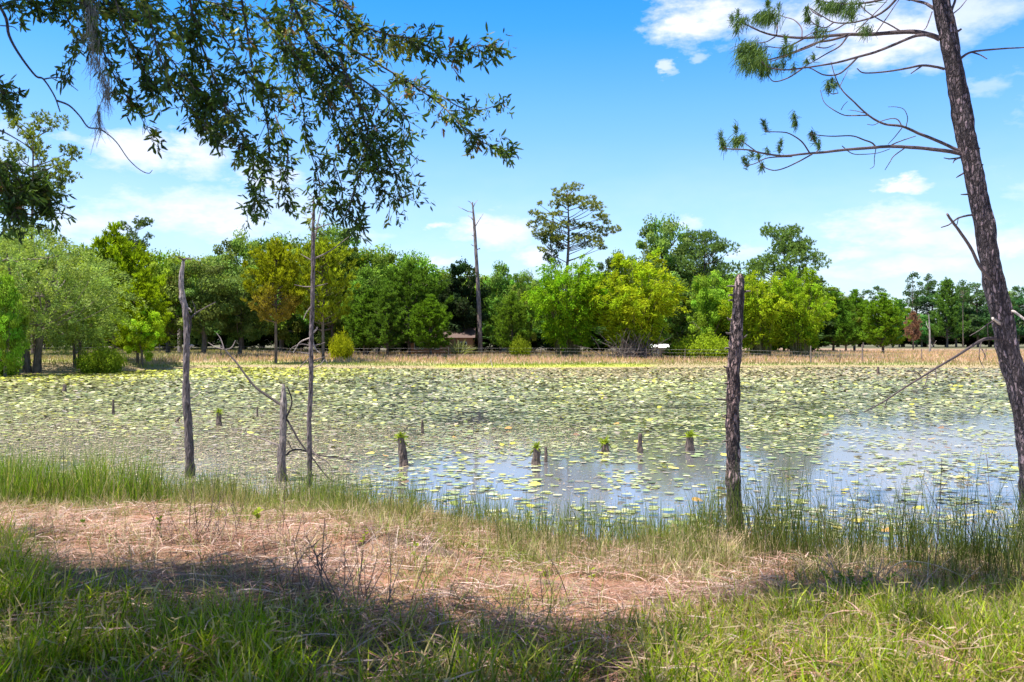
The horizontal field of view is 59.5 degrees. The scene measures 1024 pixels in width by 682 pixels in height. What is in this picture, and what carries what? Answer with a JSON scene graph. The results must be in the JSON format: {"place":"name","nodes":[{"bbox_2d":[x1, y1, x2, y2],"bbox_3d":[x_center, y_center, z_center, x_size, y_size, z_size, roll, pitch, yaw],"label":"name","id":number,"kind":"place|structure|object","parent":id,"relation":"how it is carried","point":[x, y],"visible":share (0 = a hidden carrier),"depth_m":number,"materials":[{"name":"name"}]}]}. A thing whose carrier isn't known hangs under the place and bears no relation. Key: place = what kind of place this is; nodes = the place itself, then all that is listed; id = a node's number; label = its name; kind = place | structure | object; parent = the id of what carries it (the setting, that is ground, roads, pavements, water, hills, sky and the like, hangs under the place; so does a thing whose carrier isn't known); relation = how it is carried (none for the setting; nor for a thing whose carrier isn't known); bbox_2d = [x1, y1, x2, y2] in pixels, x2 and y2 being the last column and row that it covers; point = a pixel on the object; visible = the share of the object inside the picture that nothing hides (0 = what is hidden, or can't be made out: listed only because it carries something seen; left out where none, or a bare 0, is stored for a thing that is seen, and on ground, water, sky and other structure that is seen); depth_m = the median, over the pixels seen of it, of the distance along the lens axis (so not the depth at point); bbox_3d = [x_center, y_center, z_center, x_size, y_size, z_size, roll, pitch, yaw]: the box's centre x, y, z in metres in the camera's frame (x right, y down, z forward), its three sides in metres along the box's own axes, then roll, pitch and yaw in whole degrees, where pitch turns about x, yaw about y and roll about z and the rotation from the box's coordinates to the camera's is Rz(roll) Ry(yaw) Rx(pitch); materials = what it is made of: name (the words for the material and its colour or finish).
{"place":"outdoors","nodes":[
{"label":"outdoors","id":0,"kind":"place"},
{"bbox_2d":[0,508,1023,681],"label":"lawn grass","id":1,"kind":"structure","parent":0,"point":[251,647],"depth_m":5.14,"materials":[{"name":"plant"}]},
{"bbox_2d":[0,367,1023,552],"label":"water","id":2,"kind":"structure","parent":0,"point":[565,474],"depth_m":24.01,"materials":[{"name":"liquid"}]},
{"bbox_2d":[178,256,214,477],"bbox_3d":[-6.405,0.709,18.447,0.833,4.887,0.550,0,0,-40],"label":"bleached snag","id":3,"kind":"object","parent":2,"relation":"in","point":[188,427],"visible":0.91,"depth_m":18.35,"materials":[{"name":"grey wood"}]},
{"bbox_2d":[393,431,409,465],"bbox_3d":[-2.489,2.554,20.073,0.410,1.094,0.344,0,0,-12],"label":"stump","id":4,"kind":"object","parent":2,"relation":"in","point":[402,453],"visible":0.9,"depth_m":20.03,"materials":[{"name":"grey wood"}]},
{"bbox_2d":[0,366,1022,548],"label":"lily pads","id":5,"kind":"object","parent":2,"relation":"on","point":[32,380],"visible":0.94,"depth_m":41.76,"materials":[{"name":"plant"}]},
{"bbox_2d":[0,401,1022,551],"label":"duckweed","id":6,"kind":"object","parent":2,"relation":"on","point":[180,474],"visible":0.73,"depth_m":23.74,"materials":[{"name":"plant"}]},
{"bbox_2d":[529,440,541,465],"bbox_3d":[0.532,2.666,20.206,0.322,0.868,0.296,0,0,15],"label":"stump","id":7,"kind":"object","parent":2,"relation":"in","point":[535,460],"visible":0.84,"depth_m":20.15,"materials":[{"name":"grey wood"}]},
{"bbox_2d":[597,435,611,451],"bbox_3d":[2.330,2.724,22.630,0.433,0.753,0.487,0,0,0],"label":"stump","id":8,"kind":"object","parent":2,"relation":"in","point":[604,446],"visible":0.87,"depth_m":22.59,"materials":[{"name":"plant"}]},
{"bbox_2d":[678,430,702,450],"bbox_3d":[4.579,2.669,22.910,0.613,0.863,0.428,0,0,36],"label":"stump","id":9,"kind":"object","parent":2,"relation":"in","point":[689,444],"visible":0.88,"depth_m":22.85,"materials":[{"name":"grey wood"}]},
{"bbox_2d":[715,274,750,531],"bbox_3d":[3.198,1.085,13.056,0.523,4.138,0.270,0,0,0],"label":"rough post","id":10,"kind":"object","parent":2,"relation":"in","point":[732,400],"visible":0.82,"depth_m":12.99,"materials":[{"name":"brown wood"}]},
{"bbox_2d":[0,343,1023,681],"bbox_3d":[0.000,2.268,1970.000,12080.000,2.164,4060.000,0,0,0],"label":"ground","id":11,"kind":"structure","parent":0,"point":[378,537],"depth_m":8.03,"materials":[{"name":"soil"}]},
{"bbox_2d":[0,270,30,375],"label":"broadleaf tree","id":12,"kind":"object","parent":11,"relation":"on","point":[10,321],"visible":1,"depth_m":69.74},
{"bbox_2d":[0,350,31,375],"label":"bush","id":13,"kind":"object","parent":11,"relation":"on","point":[13,373],"visible":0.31,"depth_m":72.31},
{"bbox_2d":[0,231,54,353],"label":"broadleaf tree","id":14,"kind":"object","parent":11,"relation":"on","point":[29,278],"visible":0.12,"depth_m":103.63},
{"bbox_2d":[0,108,84,352],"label":"broadleaf tree","id":15,"kind":"object","parent":11,"relation":"on","point":[34,146],"visible":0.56,"depth_m":110.94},
{"bbox_2d":[0,224,149,372],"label":"feathery tree","id":16,"kind":"object","parent":11,"relation":"on","point":[51,296],"visible":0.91,"depth_m":76.15,"materials":[{"name":"plant"}]},
{"bbox_2d":[32,269,122,367],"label":"feathery tree","id":17,"kind":"object","parent":11,"relation":"on","point":[78,338],"visible":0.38,"depth_m":81.63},
{"bbox_2d":[3,500,185,533],"bbox_3d":[-4.600,2.010,9.759,1.846,0.473,1.794,0,0,-15],"label":"weed clump","id":18,"kind":"object","parent":11,"relation":"on","point":[86,517],"visible":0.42,"depth_m":10.05,"materials":[{"name":"beige plant"}]},
{"bbox_2d":[74,340,131,373],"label":"bush","id":19,"kind":"object","parent":11,"relation":"on","point":[100,362],"visible":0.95,"depth_m":77.01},
{"bbox_2d":[68,221,166,354],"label":"broadleaf tree","id":20,"kind":"object","parent":11,"relation":"on","point":[117,248],"visible":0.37,"depth_m":91.02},
{"bbox_2d":[118,215,154,278],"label":"tall pine","id":21,"kind":"object","parent":11,"relation":"on","point":[140,222],"visible":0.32,"depth_m":131.82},
{"bbox_2d":[107,272,174,363],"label":"young pine","id":22,"kind":"object","parent":11,"relation":"on","point":[140,288],"visible":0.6,"depth_m":87.43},
{"bbox_2d":[116,306,165,366],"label":"leafy sapling","id":23,"kind":"object","parent":11,"relation":"on","point":[145,328],"visible":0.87,"depth_m":86.33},
{"bbox_2d":[132,248,199,352],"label":"broadleaf tree","id":24,"kind":"object","parent":11,"relation":"on","point":[166,269],"visible":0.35,"depth_m":116.55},
{"bbox_2d":[145,494,247,548],"bbox_3d":[-2.982,1.746,8.452,0.924,0.583,0.900,0,0,-18],"label":"weed clump","id":25,"kind":"object","parent":11,"relation":"on","point":[157,524],"visible":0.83,"depth_m":8.59,"materials":[{"name":"beige plant"}]},
{"bbox_2d":[161,254,244,353],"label":"broadleaf tree","id":26,"kind":"object","parent":11,"relation":"on","point":[206,323],"visible":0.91,"depth_m":114.72,"materials":[{"name":"plant"}]},
{"bbox_2d":[197,227,261,350],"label":"broadleaf tree","id":27,"kind":"object","parent":11,"relation":"on","point":[237,246],"visible":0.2,"depth_m":138.03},
{"bbox_2d":[208,326,273,348],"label":"understorey tree","id":28,"kind":"object","parent":11,"relation":"on","point":[249,343],"visible":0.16,"depth_m":148.28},
{"bbox_2d":[211,275,273,355],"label":"broadleaf tree","id":29,"kind":"object","parent":11,"relation":"on","point":[238,325],"visible":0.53,"depth_m":119.20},
{"bbox_2d":[0,0,523,245],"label":"overhanging oak","id":30,"kind":"object","parent":11,"relation":"on","point":[16,195],"visible":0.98,"depth_m":5.79,"materials":[{"name":"plant"}]},
{"bbox_2d":[74,0,116,87],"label":"hanging moss","id":31,"kind":"object","parent":30,"relation":"hanging from","point":[95,58],"visible":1,"depth_m":5.19,"materials":[{"name":"plant"}]},
{"bbox_2d":[93,71,122,121],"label":"hanging moss","id":32,"kind":"object","parent":31,"relation":"hanging from","point":[104,82],"visible":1,"depth_m":5.20,"materials":[{"name":"plant"}]},
{"bbox_2d":[89,105,110,154],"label":"hanging moss","id":33,"kind":"object","parent":32,"relation":"hanging from","point":[98,119],"visible":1,"depth_m":5.20,"materials":[{"name":"plant"}]},
{"bbox_2d":[237,231,308,353],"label":"broadleaf tree","id":34,"kind":"object","parent":11,"relation":"on","point":[283,333],"visible":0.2,"depth_m":136.58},
{"bbox_2d":[239,236,317,363],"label":"orange tinged pine","id":35,"kind":"object","parent":11,"relation":"on","point":[271,278],"visible":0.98,"depth_m":102.91,"materials":[{"name":"plant"}]},
{"bbox_2d":[245,318,314,350],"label":"understorey tree","id":36,"kind":"object","parent":11,"relation":"on","point":[271,342],"visible":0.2,"depth_m":147.99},
{"bbox_2d":[208,334,357,483],"bbox_3d":[-4.740,1.489,18.117,3.125,3.322,0.906,0,0,13],"label":"broken snag","id":37,"kind":"object","parent":11,"relation":"on","point":[281,445],"visible":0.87,"depth_m":17.86,"materials":[{"name":"grey wood"}]},
{"bbox_2d":[232,509,350,547],"bbox_3d":[-2.248,1.914,9.065,1.119,0.535,0.757,0,0,0],"label":"weed clump","id":38,"kind":"object","parent":11,"relation":"on","point":[288,529],"visible":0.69,"depth_m":8.98,"materials":[{"name":"beige plant"}]},
{"bbox_2d":[287,196,348,486],"bbox_3d":[-3.783,0.123,17.167,0.948,6.055,1.166,0,0,11],"label":"slim snag","id":39,"kind":"object","parent":11,"relation":"on","point":[311,376],"visible":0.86,"depth_m":17.01,"materials":[{"name":"brown wood"}]},
{"bbox_2d":[286,311,351,351],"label":"understorey tree","id":40,"kind":"object","parent":11,"relation":"on","point":[305,332],"visible":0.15,"depth_m":143.84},
{"bbox_2d":[285,237,364,360],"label":"sparse pine","id":41,"kind":"object","parent":11,"relation":"on","point":[332,274],"visible":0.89,"depth_m":105.17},
{"bbox_2d":[296,219,372,346],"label":"broadleaf tree","id":42,"kind":"object","parent":11,"relation":"on","point":[331,330],"visible":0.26,"depth_m":133.94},
{"bbox_2d":[266,525,402,617],"bbox_3d":[-1.213,1.568,6.140,0.945,0.758,0.799,0,0,0],"label":"weed clump","id":43,"kind":"object","parent":11,"relation":"on","point":[366,593],"visible":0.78,"depth_m":6.07,"materials":[{"name":"brown plant"}]},
{"bbox_2d":[328,326,355,359],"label":"bush","id":44,"kind":"object","parent":11,"relation":"on","point":[337,348],"visible":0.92,"depth_m":111.30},
{"bbox_2d":[341,288,379,355],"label":"young pine","id":45,"kind":"object","parent":11,"relation":"on","point":[358,310],"visible":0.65,"depth_m":120.88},
{"bbox_2d":[340,264,381,353],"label":"broadleaf tree","id":46,"kind":"object","parent":11,"relation":"on","point":[366,278],"visible":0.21,"depth_m":124.97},
{"bbox_2d":[346,243,401,354],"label":"broadleaf tree","id":47,"kind":"object","parent":11,"relation":"on","point":[377,261],"visible":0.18,"depth_m":133.86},
{"bbox_2d":[361,283,411,357],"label":"young pine","id":48,"kind":"object","parent":11,"relation":"on","point":[389,329],"visible":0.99,"depth_m":118.13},
{"bbox_2d":[323,523,465,569],"bbox_3d":[-1.230,2.084,8.815,1.469,0.443,1.055,0,0,-26],"label":"weed clump","id":49,"kind":"object","parent":11,"relation":"on","point":[372,548],"visible":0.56,"depth_m":8.85,"materials":[{"name":"beige plant"}]},
{"bbox_2d":[371,261,453,355],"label":"broadleaf tree","id":50,"kind":"object","parent":11,"relation":"on","point":[413,288],"visible":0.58,"depth_m":122.37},
{"bbox_2d":[381,250,447,343],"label":"broadleaf tree","id":51,"kind":"object","parent":11,"relation":"on","point":[420,261],"visible":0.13,"depth_m":133.10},
{"bbox_2d":[404,294,453,354],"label":"young pine","id":52,"kind":"object","parent":11,"relation":"on","point":[428,320],"visible":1,"depth_m":116.99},
{"bbox_2d":[411,328,476,355],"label":"brick house","id":53,"kind":"structure","parent":11,"relation":"on","point":[467,335],"depth_m":129.50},
{"bbox_2d":[417,529,471,567],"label":"weed clump","id":54,"kind":"object","parent":11,"relation":"on","point":[437,550],"visible":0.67,"depth_m":9.15,"materials":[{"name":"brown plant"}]},
{"bbox_2d":[441,339,478,355],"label":"spiky shrub","id":55,"kind":"object","parent":11,"relation":"on","point":[458,348],"visible":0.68,"depth_m":125.71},
{"bbox_2d":[439,256,491,340],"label":"magnolia tree","id":56,"kind":"object","parent":11,"relation":"on","point":[460,307],"visible":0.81,"depth_m":132.47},
{"bbox_2d":[460,201,482,354],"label":"dead tree","id":57,"kind":"object","parent":11,"relation":"on","point":[479,324],"visible":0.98,"depth_m":131.78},
{"bbox_2d":[457,274,497,322],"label":"tree","id":58,"kind":"object","parent":11,"relation":"on","point":[481,277],"visible":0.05,"depth_m":156.61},
{"bbox_2d":[471,314,502,352],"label":"understorey tree","id":59,"kind":"object","parent":11,"relation":"on","point":[486,344],"visible":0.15,"depth_m":146.76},
{"bbox_2d":[480,260,513,353],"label":"broadleaf tree","id":60,"kind":"object","parent":11,"relation":"on","point":[500,283],"visible":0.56,"depth_m":137.04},
{"bbox_2d":[490,291,531,348],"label":"young pine","id":61,"kind":"object","parent":11,"relation":"on","point":[514,323],"visible":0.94,"depth_m":118.20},
{"bbox_2d":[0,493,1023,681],"bbox_3d":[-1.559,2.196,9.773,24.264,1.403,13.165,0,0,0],"label":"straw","id":62,"kind":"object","parent":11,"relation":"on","point":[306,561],"visible":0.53,"depth_m":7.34,"materials":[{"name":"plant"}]},
{"bbox_2d":[0,434,1023,594],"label":"reeds","id":63,"kind":"object","parent":11,"relation":"on","point":[30,481],"visible":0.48,"depth_m":11.90,"materials":[{"name":"green plant"}]},
{"bbox_2d":[0,481,1023,638],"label":"dry grass","id":64,"kind":"structure","parent":11,"relation":"on","point":[528,556],"depth_m":9.21,"materials":[{"name":"plant"}]},
{"bbox_2d":[0,346,1023,372],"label":"meadow grass","id":65,"kind":"structure","parent":11,"relation":"on","point":[900,355],"depth_m":108.82,"materials":[{"name":"plant"}]},
{"bbox_2d":[482,312,552,350],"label":"understorey tree","id":66,"kind":"object","parent":11,"relation":"on","point":[537,343],"visible":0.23,"depth_m":143.92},
{"bbox_2d":[507,332,531,358],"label":"bush","id":67,"kind":"object","parent":11,"relation":"on","point":[519,346],"visible":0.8,"depth_m":116.36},
{"bbox_2d":[503,268,541,346],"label":"broadleaf tree","id":68,"kind":"object","parent":11,"relation":"on","point":[521,279],"visible":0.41,"depth_m":133.34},
{"bbox_2d":[69,343,994,363],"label":"wire fence","id":69,"kind":"object","parent":11,"relation":"on","point":[377,351],"visible":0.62,"depth_m":113.01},
{"bbox_2d":[541,221,564,350],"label":"tall pine","id":70,"kind":"object","parent":11,"relation":"on","point":[546,254],"visible":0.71,"depth_m":150.59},
{"bbox_2d":[521,254,612,356],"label":"broadleaf tree","id":71,"kind":"object","parent":11,"relation":"on","point":[554,302],"visible":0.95,"depth_m":119.54,"materials":[{"name":"plant"}]},
{"bbox_2d":[525,181,621,350],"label":"lone pine","id":72,"kind":"object","parent":11,"relation":"on","point":[567,200],"visible":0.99,"depth_m":149.16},
{"bbox_2d":[582,310,629,351],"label":"understorey tree","id":73,"kind":"object","parent":11,"relation":"on","point":[599,339],"visible":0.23,"depth_m":148.11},
{"bbox_2d":[596,247,638,302],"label":"broadleaf tree","id":74,"kind":"object","parent":11,"relation":"on","point":[608,269],"visible":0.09,"depth_m":155.11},
{"bbox_2d":[579,325,671,358],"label":"dead brush","id":75,"kind":"object","parent":11,"relation":"on","point":[631,351],"visible":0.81,"depth_m":115.63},
{"bbox_2d":[571,247,690,355],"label":"broadleaf tree","id":76,"kind":"object","parent":11,"relation":"on","point":[653,299],"visible":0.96,"depth_m":116.79,"materials":[{"name":"plant"}]},
{"bbox_2d":[625,212,694,324],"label":"tall round tree","id":77,"kind":"object","parent":11,"relation":"on","point":[652,237],"visible":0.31,"depth_m":149.85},
{"bbox_2d":[658,278,702,346],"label":"broadleaf tree","id":78,"kind":"object","parent":11,"relation":"on","point":[680,317],"visible":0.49,"depth_m":137.08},
{"bbox_2d":[667,228,744,313],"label":"broadleaf tree","id":79,"kind":"object","parent":11,"relation":"on","point":[694,252],"visible":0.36,"depth_m":148.30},
{"bbox_2d":[667,329,745,358],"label":"bush","id":80,"kind":"object","parent":11,"relation":"on","point":[707,345],"visible":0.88,"depth_m":114.97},
{"bbox_2d":[685,270,734,343],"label":"broadleaf tree","id":81,"kind":"object","parent":11,"relation":"on","point":[708,304],"visible":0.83,"depth_m":128.85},
{"bbox_2d":[670,517,757,555],"bbox_3d":[2.495,2.482,11.182,1.158,0.509,0.870,0,0,0],"label":"weed clump","id":82,"kind":"object","parent":11,"relation":"on","point":[712,536],"visible":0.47,"depth_m":11.08,"materials":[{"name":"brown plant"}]},
{"bbox_2d":[718,270,801,357],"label":"broadleaf tree","id":83,"kind":"object","parent":11,"relation":"on","point":[762,328],"visible":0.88,"depth_m":121.20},
{"bbox_2d":[743,221,831,351],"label":"broadleaf tree","id":84,"kind":"object","parent":11,"relation":"on","point":[787,245],"visible":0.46,"depth_m":149.50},
{"bbox_2d":[728,549,850,583],"bbox_3d":[2.919,2.337,9.370,0.691,0.445,1.141,0,0,-39],"label":"weed clump","id":85,"kind":"object","parent":11,"relation":"on","point":[796,564],"visible":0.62,"depth_m":9.28,"materials":[{"name":"brown plant"}]},
{"bbox_2d":[765,266,838,356],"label":"broadleaf tree","id":86,"kind":"object","parent":11,"relation":"on","point":[801,336],"visible":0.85,"depth_m":120.38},
{"bbox_2d":[779,320,836,351],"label":"understorey tree","id":87,"kind":"object","parent":11,"relation":"on","point":[829,335],"visible":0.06,"depth_m":147.34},
{"bbox_2d":[780,282,861,326],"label":"tree","id":88,"kind":"object","parent":11,"relation":"on","point":[832,288],"visible":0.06,"depth_m":161.39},
{"bbox_2d":[818,289,859,352],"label":"broadleaf tree","id":89,"kind":"object","parent":11,"relation":"on","point":[840,327],"visible":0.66,"depth_m":148.77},
{"bbox_2d":[831,299,865,350],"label":"broadleaf tree","id":90,"kind":"object","parent":11,"relation":"on","point":[848,306],"visible":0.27,"depth_m":155.32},
{"bbox_2d":[841,289,874,350],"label":"broadleaf tree","id":91,"kind":"object","parent":11,"relation":"on","point":[855,300],"visible":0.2,"depth_m":163.91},
{"bbox_2d":[819,568,897,600],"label":"clump","id":92,"kind":"object","parent":11,"relation":"on","point":[864,581],"visible":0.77,"depth_m":7.58,"materials":[{"name":"green plant"}]},
{"bbox_2d":[715,0,1023,506],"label":"leaning pine","id":93,"kind":"object","parent":11,"relation":"on","point":[752,58],"visible":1,"depth_m":15.01,"materials":[{"name":"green plant"}]},
{"bbox_2d":[855,292,911,351],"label":"broadleaf tree","id":94,"kind":"object","parent":11,"relation":"on","point":[877,317],"visible":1,"depth_m":140.90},
{"bbox_2d":[801,540,986,601],"bbox_3d":[3.499,2.214,8.384,1.333,0.464,1.416,0,0,-31],"label":"weed clump","id":95,"kind":"object","parent":11,"relation":"on","point":[878,573],"visible":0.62,"depth_m":8.39,"materials":[{"name":"green plant"}]},
{"bbox_2d":[895,297,911,346],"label":"distant tree","id":96,"kind":"object","parent":11,"relation":"on","point":[901,304],"visible":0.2,"depth_m":247.89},
{"bbox_2d":[902,311,922,347],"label":"brown dead pine","id":97,"kind":"object","parent":11,"relation":"on","point":[914,333],"visible":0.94,"depth_m":189.68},
{"bbox_2d":[902,271,923,346],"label":"tall pine","id":98,"kind":"object","parent":11,"relation":"on","point":[917,292],"visible":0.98,"depth_m":249.96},
{"bbox_2d":[903,290,935,346],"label":"distant tree","id":99,"kind":"object","parent":11,"relation":"on","point":[919,305],"visible":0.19,"depth_m":257.70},
{"bbox_2d":[911,314,933,346],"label":"distant tree","id":100,"kind":"object","parent":11,"relation":"on","point":[924,333],"visible":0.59,"depth_m":243.92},
{"bbox_2d":[918,273,937,346],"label":"tall pine","id":101,"kind":"object","parent":11,"relation":"on","point":[930,282],"visible":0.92,"depth_m":254.72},
{"bbox_2d":[914,285,948,346],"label":"distant tree","id":102,"kind":"object","parent":11,"relation":"on","point":[924,299],"visible":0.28,"depth_m":255.50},
{"bbox_2d":[922,459,949,570],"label":"dead weed","id":103,"kind":"object","parent":11,"relation":"on","point":[936,511],"visible":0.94,"depth_m":9.65,"materials":[{"name":"brown plant"}]},
{"bbox_2d":[927,277,971,347],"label":"distant tree","id":104,"kind":"object","parent":11,"relation":"on","point":[948,295],"visible":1,"depth_m":239.97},
{"bbox_2d":[925,328,976,346],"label":"distant tree","id":105,"kind":"object","parent":11,"relation":"on","point":[952,341],"visible":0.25,"depth_m":268.42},
{"bbox_2d":[935,301,974,346],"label":"distant tree","id":106,"kind":"object","parent":11,"relation":"on","point":[960,334],"visible":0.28,"depth_m":250.44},
{"bbox_2d":[955,279,972,347],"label":"tall pine","id":107,"kind":"object","parent":11,"relation":"on","point":[961,289],"visible":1,"depth_m":236.03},
{"bbox_2d":[957,282,991,346],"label":"distant tree","id":108,"kind":"object","parent":11,"relation":"on","point":[978,295],"visible":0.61,"depth_m":247.07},
{"bbox_2d":[971,288,1015,346],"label":"distant tree","id":109,"kind":"object","parent":11,"relation":"on","point":[986,315],"visible":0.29,"depth_m":243.65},
{"bbox_2d":[1011,287,1023,336],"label":"distant tree","id":110,"kind":"object","parent":11,"relation":"on","point":[1020,301],"visible":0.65,"depth_m":239.15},
{"bbox_2d":[0,0,1023,340],"label":"sky","id":111,"kind":"structure","parent":0,"point":[627,101],"materials":[{"name":"blue"}]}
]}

